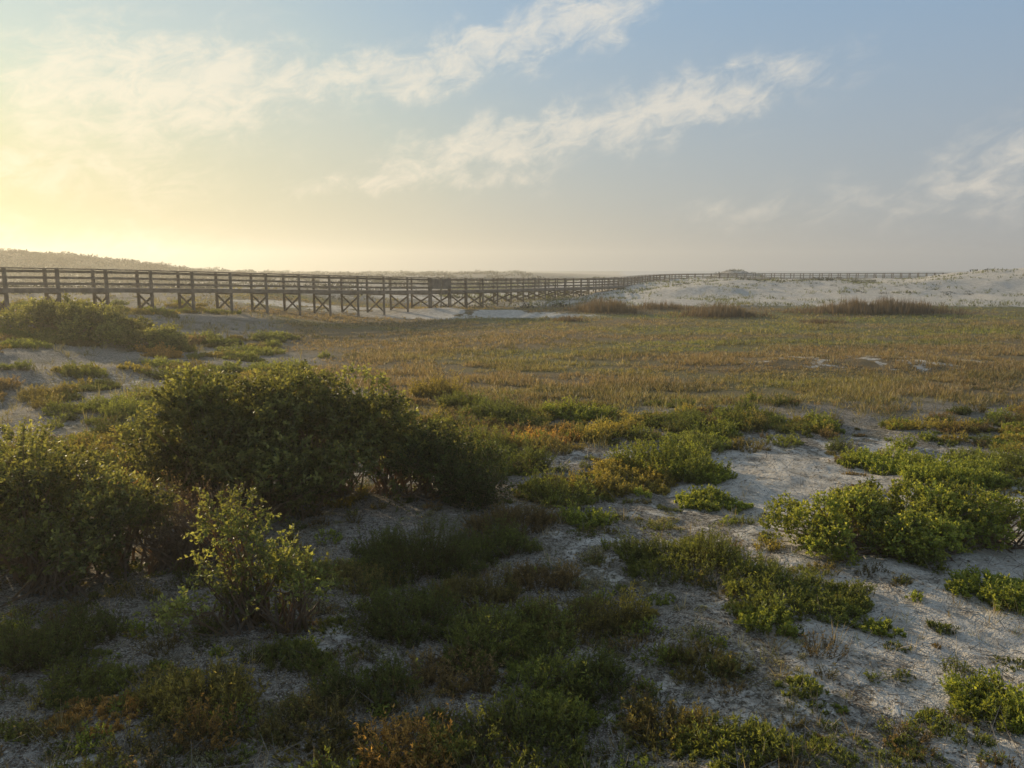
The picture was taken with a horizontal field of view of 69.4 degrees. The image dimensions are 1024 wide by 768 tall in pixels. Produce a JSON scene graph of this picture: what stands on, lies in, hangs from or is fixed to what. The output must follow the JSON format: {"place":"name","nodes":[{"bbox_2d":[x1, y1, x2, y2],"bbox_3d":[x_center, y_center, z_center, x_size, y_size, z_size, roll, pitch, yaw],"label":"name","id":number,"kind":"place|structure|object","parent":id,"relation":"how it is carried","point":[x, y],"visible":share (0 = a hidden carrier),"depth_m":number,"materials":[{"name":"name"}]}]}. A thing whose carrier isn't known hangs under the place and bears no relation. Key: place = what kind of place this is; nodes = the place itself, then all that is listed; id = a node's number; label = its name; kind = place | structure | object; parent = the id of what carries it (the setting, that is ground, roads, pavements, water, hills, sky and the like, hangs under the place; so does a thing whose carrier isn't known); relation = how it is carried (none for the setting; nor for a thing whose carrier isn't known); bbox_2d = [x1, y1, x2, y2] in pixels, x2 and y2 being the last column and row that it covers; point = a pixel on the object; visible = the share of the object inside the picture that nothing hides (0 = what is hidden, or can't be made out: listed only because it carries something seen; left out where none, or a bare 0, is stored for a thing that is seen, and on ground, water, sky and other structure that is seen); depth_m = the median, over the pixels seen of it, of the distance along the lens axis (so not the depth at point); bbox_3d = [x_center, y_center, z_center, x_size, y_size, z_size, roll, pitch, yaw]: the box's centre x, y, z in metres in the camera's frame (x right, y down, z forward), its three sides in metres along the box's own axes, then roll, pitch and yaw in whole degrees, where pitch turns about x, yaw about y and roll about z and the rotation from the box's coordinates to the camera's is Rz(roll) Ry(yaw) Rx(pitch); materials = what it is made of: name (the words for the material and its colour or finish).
{"place":"outdoors","nodes":[
{"label":"outdoors","id":0,"kind":"place"},
{"bbox_2d":[0,253,1023,767],"bbox_3d":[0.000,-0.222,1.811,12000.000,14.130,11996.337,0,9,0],"label":"ground","id":1,"kind":"structure","parent":0,"point":[964,619],"depth_m":9.88,"materials":[{"name":"beige sand"}]},
{"bbox_2d":[2,423,89,462],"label":"yellow green shrub","id":2,"kind":"object","parent":1,"relation":"on","point":[12,446],"visible":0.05,"depth_m":13.30,"materials":[{"name":"green plant"}]},
{"bbox_2d":[0,590,129,675],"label":"dark green rosemary shrub","id":3,"kind":"object","parent":1,"relation":"on","point":[43,637],"visible":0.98,"depth_m":6.58,"materials":[{"name":"green plant"}]},
{"bbox_2d":[36,648,136,713],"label":"green rosemary shrub","id":4,"kind":"object","parent":1,"relation":"on","point":[107,674],"visible":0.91,"depth_m":6.08,"materials":[{"name":"green plant"}]},
{"bbox_2d":[0,416,179,606],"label":"scrub oak bush","id":5,"kind":"object","parent":1,"relation":"on","point":[46,541],"visible":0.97,"depth_m":8.17,"materials":[{"name":"green plant"}]},
{"bbox_2d":[0,291,189,351],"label":"wax myrtle bush","id":6,"kind":"object","parent":1,"relation":"on","point":[42,314],"visible":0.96,"depth_m":29.41,"materials":[{"name":"green plant"}]},
{"bbox_2d":[44,689,146,738],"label":"orange goldenrod shrub","id":7,"kind":"object","parent":1,"relation":"on","point":[88,707],"visible":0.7,"depth_m":5.75,"materials":[{"name":"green plant"}]},
{"bbox_2d":[78,408,170,440],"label":"dark green rosemary shrub","id":8,"kind":"object","parent":1,"relation":"on","point":[98,428],"visible":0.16,"depth_m":15.01,"materials":[{"name":"green plant"}]},
{"bbox_2d":[98,387,152,418],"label":"green rosemary shrub","id":9,"kind":"object","parent":1,"relation":"on","point":[128,410],"visible":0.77,"depth_m":17.20,"materials":[{"name":"green plant"}]},
{"bbox_2d":[79,461,275,574],"bbox_3d":[-3.803,1.604,8.720,2.242,1.230,1.791,0,9,0],"label":"twiggy brown shrub","id":10,"kind":"object","parent":1,"relation":"on","point":[168,555],"visible":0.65,"depth_m":8.57,"materials":[{"name":"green plant"}]},
{"bbox_2d":[125,647,271,730],"bbox_3d":[-2.483,2.412,5.906,1.078,0.502,0.843,0,9,0],"label":"yellow green shrub","id":11,"kind":"object","parent":1,"relation":"on","point":[168,692],"visible":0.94,"depth_m":5.90,"materials":[{"name":"green plant"}]},
{"bbox_2d":[155,689,243,750],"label":"orange goldenrod shrub","id":12,"kind":"object","parent":1,"relation":"on","point":[193,720],"visible":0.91,"depth_m":5.51,"materials":[{"name":"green plant"}]},
{"bbox_2d":[131,477,350,642],"bbox_3d":[-2.540,1.701,7.221,1.861,1.529,1.421,0,9,0],"label":"leafy shrub","id":13,"kind":"object","parent":1,"relation":"on","point":[237,581],"visible":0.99,"depth_m":7.11,"materials":[{"name":"green plant"}]},
{"bbox_2d":[109,358,473,523],"bbox_3d":[-3.289,0.754,11.141,5.413,2.368,3.405,0,9,0],"label":"scrub oak bush","id":14,"kind":"object","parent":1,"relation":"on","point":[229,426],"visible":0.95,"depth_m":10.63,"materials":[{"name":"green plant"}]},
{"bbox_2d":[0,297,590,490],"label":"dune scrub","id":15,"kind":"object","parent":1,"relation":"on","point":[252,352],"visible":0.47,"depth_m":22.27,"materials":[{"name":"green plant"}]},
{"bbox_2d":[257,631,338,675],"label":"green rosemary shrub","id":16,"kind":"object","parent":1,"relation":"on","point":[290,643],"visible":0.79,"depth_m":6.63,"materials":[{"name":"green plant"}]},
{"bbox_2d":[255,677,375,763],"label":"olive shrub","id":17,"kind":"object","parent":1,"relation":"on","point":[308,746],"visible":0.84,"depth_m":5.63,"materials":[{"name":"green plant"}]},
{"bbox_2d":[308,637,423,712],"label":"dark green rosemary shrub","id":18,"kind":"object","parent":1,"relation":"on","point":[384,677],"visible":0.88,"depth_m":6.16,"materials":[{"name":"green plant"}]},
{"bbox_2d":[334,569,475,649],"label":"dark green rosemary shrub","id":19,"kind":"object","parent":1,"relation":"on","point":[380,614],"visible":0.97,"depth_m":7.33,"materials":[{"name":"green plant"}]},
{"bbox_2d":[349,700,470,767],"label":"orange goldenrod shrub","id":20,"kind":"object","parent":1,"relation":"on","point":[403,731],"visible":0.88,"depth_m":5.40,"materials":[{"name":"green plant"}]},
{"bbox_2d":[344,512,499,585],"bbox_3d":[-1.092,1.865,8.824,1.924,0.774,1.367,0,9,0],"label":"dark green rosemary shrub","id":21,"kind":"object","parent":1,"relation":"on","point":[384,553],"visible":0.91,"depth_m":8.71,"materials":[{"name":"green plant"}]},
{"bbox_2d":[407,364,468,398],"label":"yellow green shrub","id":22,"kind":"object","parent":1,"relation":"on","point":[420,389],"visible":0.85,"depth_m":20.58,"materials":[{"name":"green plant"}]},
{"bbox_2d":[430,277,451,307],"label":"wooden sign","id":23,"kind":"object","parent":1,"relation":"on","point":[440,283],"visible":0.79,"depth_m":59.64,"materials":[{"name":"brown wood"}]},
{"bbox_2d":[407,721,475,767],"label":"yellow green shrub","id":24,"kind":"object","parent":1,"relation":"on","point":[442,746],"visible":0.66,"depth_m":5.41,"materials":[{"name":"green plant"}]},
{"bbox_2d":[377,422,516,512],"bbox_3d":[-1.036,1.280,11.486,2.306,1.312,2.190,0,9,0],"label":"green shrub","id":25,"kind":"object","parent":1,"relation":"on","point":[470,483],"visible":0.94,"depth_m":11.06,"materials":[{"name":"green plant"}]},
{"bbox_2d":[401,635,508,698],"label":"brown dry shrub","id":26,"kind":"object","parent":1,"relation":"on","point":[432,676],"visible":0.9,"depth_m":6.47,"materials":[{"name":"green plant"}]},
{"bbox_2d":[433,390,494,407],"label":"green rosemary shrub","id":27,"kind":"object","parent":1,"relation":"on","point":[456,399],"visible":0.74,"depth_m":19.09,"materials":[{"name":"green plant"}]},
{"bbox_2d":[418,559,525,619],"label":"olive shrub","id":28,"kind":"object","parent":1,"relation":"on","point":[457,584],"visible":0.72,"depth_m":7.99,"materials":[{"name":"green plant"}]},
{"bbox_2d":[0,267,946,316],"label":"boardwalk","id":29,"kind":"structure","parent":1,"relation":"on","point":[46,290],"depth_m":50.85,"materials":[{"name":"brown wood"}]},
{"bbox_2d":[458,418,519,454],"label":"green rosemary shrub","id":30,"kind":"object","parent":1,"relation":"on","point":[495,438],"visible":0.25,"depth_m":14.27,"materials":[{"name":"green plant"}]},
{"bbox_2d":[154,498,827,767],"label":"reindeer lichen","id":31,"kind":"object","parent":1,"relation":"on","point":[196,762],"visible":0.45,"depth_m":6.89,"materials":[{"name":"grey plant"}]},
{"bbox_2d":[441,513,542,559],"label":"dark green rosemary shrub","id":32,"kind":"object","parent":1,"relation":"on","point":[506,533],"visible":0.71,"depth_m":9.30,"materials":[{"name":"green plant"}]},
{"bbox_2d":[457,391,527,420],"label":"dark green rosemary shrub","id":33,"kind":"object","parent":1,"relation":"on","point":[494,410],"visible":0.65,"depth_m":17.72,"materials":[{"name":"green plant"}]},
{"bbox_2d":[0,248,992,308],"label":"distant shrubs","id":34,"kind":"object","parent":1,"relation":"on","point":[59,257],"visible":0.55,"depth_m":192.37,"materials":[{"name":"green plant"}]},
{"bbox_2d":[436,590,581,672],"bbox_3d":[-0.030,2.307,7.087,1.392,0.566,1.311,0,9,0],"label":"green rosemary shrub","id":35,"kind":"object","parent":1,"relation":"on","point":[512,625],"visible":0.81,"depth_m":7.04,"materials":[{"name":"green plant"}]},
{"bbox_2d":[460,493,562,537],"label":"brown dry shrub","id":36,"kind":"object","parent":1,"relation":"on","point":[538,518],"visible":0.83,"depth_m":10.01,"materials":[{"name":"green plant"}]},
{"bbox_2d":[0,267,1023,455],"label":"dune grass","id":37,"kind":"structure","parent":1,"relation":"on","point":[725,299],"depth_m":43.88,"materials":[{"name":"green plant"}]},
{"bbox_2d":[0,408,1023,767],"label":"groundcover plants","id":38,"kind":"object","parent":1,"relation":"on","point":[928,716],"visible":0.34,"depth_m":6.28,"materials":[{"name":"green plant"}]},
{"bbox_2d":[0,415,1023,767],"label":"leaf litter","id":39,"kind":"object","parent":1,"relation":"on","point":[34,693],"visible":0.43,"depth_m":6.76,"materials":[{"name":"brown plant"}]},
{"bbox_2d":[0,412,1023,767],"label":"dry grass tufts","id":40,"kind":"object","parent":1,"relation":"on","point":[1018,634],"visible":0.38,"depth_m":6.67,"materials":[{"name":"plant"}]},
{"bbox_2d":[465,437,560,476],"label":"dark green rosemary shrub","id":41,"kind":"object","parent":1,"relation":"on","point":[530,457],"visible":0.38,"depth_m":12.88,"materials":[{"name":"green plant"}]},
{"bbox_2d":[414,685,613,767],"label":"green rosemary shrub","id":42,"kind":"object","parent":1,"relation":"on","point":[560,719],"visible":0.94,"depth_m":5.63,"materials":[{"name":"green plant"}]},
{"bbox_2d":[501,554,586,593],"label":"brown dry shrub","id":43,"kind":"object","parent":1,"relation":"on","point":[561,575],"visible":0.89,"depth_m":8.34,"materials":[{"name":"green plant"}]},
{"bbox_2d":[489,637,601,704],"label":"green rosemary shrub","id":44,"kind":"object","parent":1,"relation":"on","point":[516,669],"visible":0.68,"depth_m":6.44,"materials":[{"name":"green plant"}]},
{"bbox_2d":[508,420,582,445],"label":"orange goldenrod shrub","id":45,"kind":"object","parent":1,"relation":"on","point":[566,439],"visible":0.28,"depth_m":15.36,"materials":[{"name":"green plant"}]},
{"bbox_2d":[511,461,602,508],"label":"green rosemary shrub","id":46,"kind":"object","parent":1,"relation":"on","point":[565,488],"visible":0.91,"depth_m":11.34,"materials":[{"name":"green plant"}]},
{"bbox_2d":[540,395,621,422],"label":"bright green ground shrub","id":47,"kind":"object","parent":1,"relation":"on","point":[585,413],"visible":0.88,"depth_m":17.73,"materials":[{"name":"green plant"}]},
{"bbox_2d":[518,587,648,646],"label":"olive shrub","id":48,"kind":"object","parent":1,"relation":"on","point":[599,624],"visible":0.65,"depth_m":7.39,"materials":[{"name":"green plant"}]},
{"bbox_2d":[551,496,619,527],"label":"bright green ground shrub","id":49,"kind":"object","parent":1,"relation":"on","point":[573,518],"visible":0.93,"depth_m":10.18,"materials":[{"name":"green plant"}]},
{"bbox_2d":[551,637,641,705],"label":"dark green rosemary shrub","id":50,"kind":"object","parent":1,"relation":"on","point":[606,668],"visible":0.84,"depth_m":6.30,"materials":[{"name":"green plant"}]},
{"bbox_2d":[558,414,642,443],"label":"yellow green shrub","id":51,"kind":"object","parent":1,"relation":"on","point":[590,430],"visible":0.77,"depth_m":15.45,"materials":[{"name":"green plant"}]},
{"bbox_2d":[559,468,643,498],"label":"yellow green shrub","id":52,"kind":"object","parent":1,"relation":"on","point":[611,485],"visible":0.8,"depth_m":11.91,"materials":[{"name":"green plant"}]},
{"bbox_2d":[205,293,1023,418],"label":"meadow grass","id":53,"kind":"structure","parent":1,"relation":"on","point":[879,389],"depth_m":28.44,"materials":[{"name":"plant"}]},
{"bbox_2d":[585,578,659,628],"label":"yellow green shrub","id":54,"kind":"object","parent":1,"relation":"on","point":[645,609],"visible":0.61,"depth_m":7.57,"materials":[{"name":"green plant"}]},
{"bbox_2d":[578,454,680,495],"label":"yellow green shrub","id":55,"kind":"object","parent":1,"relation":"on","point":[636,476],"visible":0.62,"depth_m":12.64,"materials":[{"name":"green plant"}]},
{"bbox_2d":[603,427,737,485],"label":"bright green ground shrub","id":56,"kind":"object","parent":1,"relation":"on","point":[699,468],"visible":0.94,"depth_m":13.00,"materials":[{"name":"green plant"}]},
{"bbox_2d":[618,685,730,749],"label":"olive shrub","id":57,"kind":"object","parent":1,"relation":"on","point":[649,708],"visible":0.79,"depth_m":5.73,"materials":[{"name":"green plant"}]},
{"bbox_2d":[639,405,719,431],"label":"dark green rosemary shrub","id":58,"kind":"object","parent":1,"relation":"on","point":[693,416],"visible":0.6,"depth_m":16.78,"materials":[{"name":"green plant"}]},
{"bbox_2d":[611,519,759,588],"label":"green rosemary shrub","id":59,"kind":"object","parent":1,"relation":"on","point":[641,556],"visible":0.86,"depth_m":8.70,"materials":[{"name":"green plant"}]},
{"bbox_2d":[656,423,735,455],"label":"green rosemary shrub","id":60,"kind":"object","parent":1,"relation":"on","point":[697,435],"visible":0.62,"depth_m":14.81,"materials":[{"name":"green plant"}]},
{"bbox_2d":[655,633,756,684],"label":"olive shrub","id":61,"kind":"object","parent":1,"relation":"on","point":[690,660],"visible":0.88,"depth_m":6.49,"materials":[{"name":"green plant"}]},
{"bbox_2d":[398,390,1023,461],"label":"shrub belt","id":62,"kind":"object","parent":1,"relation":"on","point":[944,424],"visible":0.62,"depth_m":16.48,"materials":[{"name":"green plant"}]},
{"bbox_2d":[673,484,754,513],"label":"bright green ground shrub","id":63,"kind":"object","parent":1,"relation":"on","point":[704,498],"visible":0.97,"depth_m":11.48,"materials":[{"name":"green plant"}]},
{"bbox_2d":[665,710,805,767],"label":"green rosemary shrub","id":64,"kind":"object","parent":1,"relation":"on","point":[770,740],"visible":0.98,"depth_m":5.35,"materials":[{"name":"green plant"}]},
{"bbox_2d":[710,398,791,429],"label":"green rosemary shrub","id":65,"kind":"object","parent":1,"relation":"on","point":[728,413],"visible":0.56,"depth_m":17.21,"materials":[{"name":"green plant"}]},
{"bbox_2d":[544,292,981,323],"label":"brown reeds","id":66,"kind":"object","parent":1,"relation":"on","point":[886,306],"visible":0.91,"depth_m":58.71,"materials":[{"name":"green plant"}]},
{"bbox_2d":[733,593,799,637],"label":"bright green ground shrub","id":67,"kind":"object","parent":1,"relation":"on","point":[749,620],"visible":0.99,"depth_m":7.10,"materials":[{"name":"green plant"}]},
{"bbox_2d":[717,545,877,629],"bbox_3d":[3.011,2.123,7.806,1.802,0.479,1.345,0,9,0],"label":"green rosemary shrub","id":68,"kind":"object","parent":1,"relation":"on","point":[857,596],"visible":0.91,"depth_m":7.73,"materials":[{"name":"green plant"}]},
{"bbox_2d":[774,672,831,699],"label":"green rosemary shrub","id":69,"kind":"object","parent":1,"relation":"on","point":[816,689],"visible":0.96,"depth_m":6.00,"materials":[{"name":"green plant"}]},
{"bbox_2d":[833,437,929,475],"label":"bright green ground shrub","id":70,"kind":"object","parent":1,"relation":"on","point":[865,458],"visible":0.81,"depth_m":13.61,"materials":[{"name":"green plant"}]},
{"bbox_2d":[858,616,906,637],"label":"bright green ground shrub","id":71,"kind":"object","parent":1,"relation":"on","point":[880,625],"visible":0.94,"depth_m":7.14,"materials":[{"name":"green plant"}]},
{"bbox_2d":[756,475,1023,574],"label":"bright green shrub","id":72,"kind":"object","parent":1,"relation":"on","point":[923,525],"visible":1,"depth_m":9.11,"materials":[{"name":"green plant"}]},
{"bbox_2d":[926,618,960,634],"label":"dark green rosemary shrub","id":73,"kind":"object","parent":1,"relation":"on","point":[932,623],"visible":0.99,"depth_m":7.23,"materials":[{"name":"green plant"}]},
{"bbox_2d":[896,448,1019,494],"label":"bright green ground shrub","id":74,"kind":"object","parent":1,"relation":"on","point":[966,472],"visible":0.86,"depth_m":12.37,"materials":[{"name":"green plant"}]},
{"bbox_2d":[936,663,1023,736],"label":"bright green ground shrub","id":75,"kind":"object","parent":1,"relation":"on","point":[961,699],"visible":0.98,"depth_m":5.85,"materials":[{"name":"green plant"}]},
{"bbox_2d":[944,564,1023,616],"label":"bright green ground shrub","id":76,"kind":"object","parent":1,"relation":"on","point":[992,585],"visible":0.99,"depth_m":7.81,"materials":[{"name":"green plant"}]},
{"bbox_2d":[962,435,1023,476],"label":"green rosemary shrub","id":77,"kind":"object","parent":1,"relation":"on","point":[1010,461],"visible":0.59,"depth_m":13.25,"materials":[{"name":"green plant"}]},
{"bbox_2d":[0,0,1023,270],"label":"sky","id":78,"kind":"structure","parent":0,"point":[256,135],"materials":[{"name":"blue"}]},
{"bbox_2d":[617,271,972,278],"bbox_3d":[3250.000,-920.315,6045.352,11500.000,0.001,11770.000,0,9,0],"label":"sea","id":79,"kind":"structure","parent":0,"point":[640,273],"depth_m":2108.93,"materials":[{"name":"grey liquid"}]}
]}

